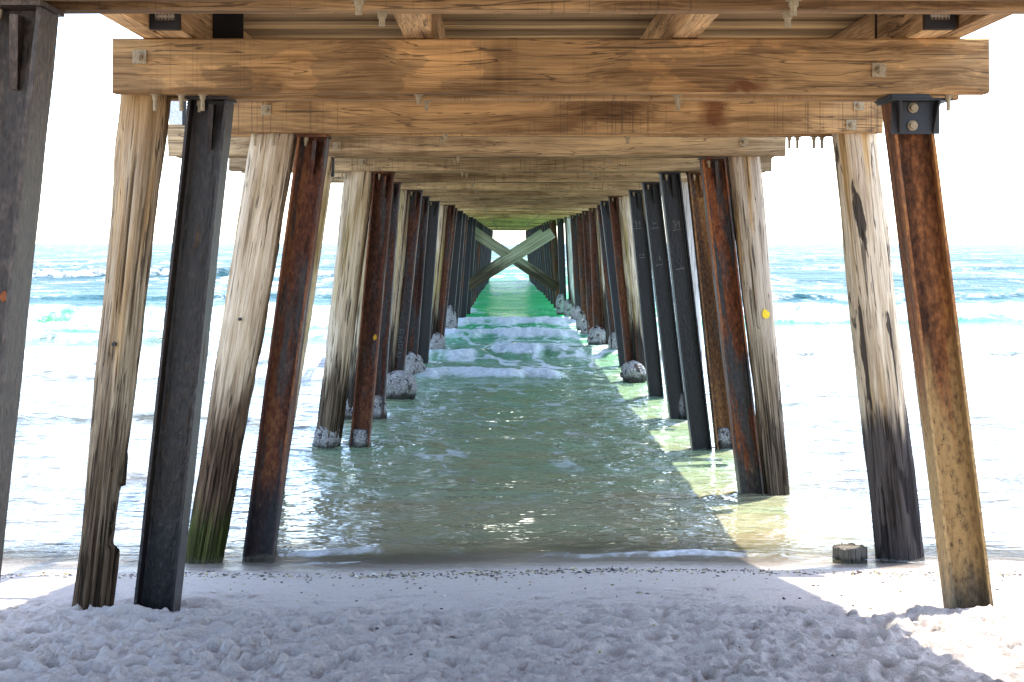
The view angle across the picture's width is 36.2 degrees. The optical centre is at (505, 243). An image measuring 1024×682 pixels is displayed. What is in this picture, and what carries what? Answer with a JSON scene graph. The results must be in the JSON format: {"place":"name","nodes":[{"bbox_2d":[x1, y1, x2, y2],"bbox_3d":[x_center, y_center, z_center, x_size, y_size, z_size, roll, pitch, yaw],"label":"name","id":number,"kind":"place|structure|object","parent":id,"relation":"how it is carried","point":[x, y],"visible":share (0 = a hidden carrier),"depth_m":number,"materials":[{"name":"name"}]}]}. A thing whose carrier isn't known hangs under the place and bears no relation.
{"place":"outdoors","nodes":[
{"label":"outdoors","id":0,"kind":"place"},
{"bbox_2d":[0,545,1023,681],"bbox_3d":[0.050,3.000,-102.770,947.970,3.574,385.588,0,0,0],"label":"beach sand","id":1,"kind":"structure","parent":0,"point":[216,632],"depth_m":7.42,"materials":[{"name":"white sand"}]},
{"bbox_2d":[0,0,1023,611],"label":"jetty","id":2,"kind":"object","parent":1,"relation":"on","point":[442,140],"visible":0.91,"depth_m":10.76,"materials":[{"name":"brown wood"}]},
{"bbox_2d":[0,566,1023,656],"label":"pebbles","id":3,"kind":"object","parent":1,"relation":"on","point":[853,573],"visible":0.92,"depth_m":10.00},
{"bbox_2d":[832,542,867,563],"bbox_3d":[2.401,2.270,10.901,0.246,0.331,0.241,0,0,0],"label":"pile stump","id":4,"kind":"object","parent":1,"relation":"on","point":[850,553],"visible":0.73,"depth_m":10.81,"materials":[{"name":"grey wood"}]},
{"bbox_2d":[3,243,1023,565],"bbox_3d":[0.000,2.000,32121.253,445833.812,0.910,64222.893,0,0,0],"label":"sea","id":5,"kind":"structure","parent":0,"point":[525,419],"depth_m":17.73,"materials":[{"name":"liquid"}]},
{"bbox_2d":[36,14,1023,242],"label":"sky","id":6,"kind":"structure","parent":0,"point":[980,140],"materials":[{"name":"white"}]}
]}

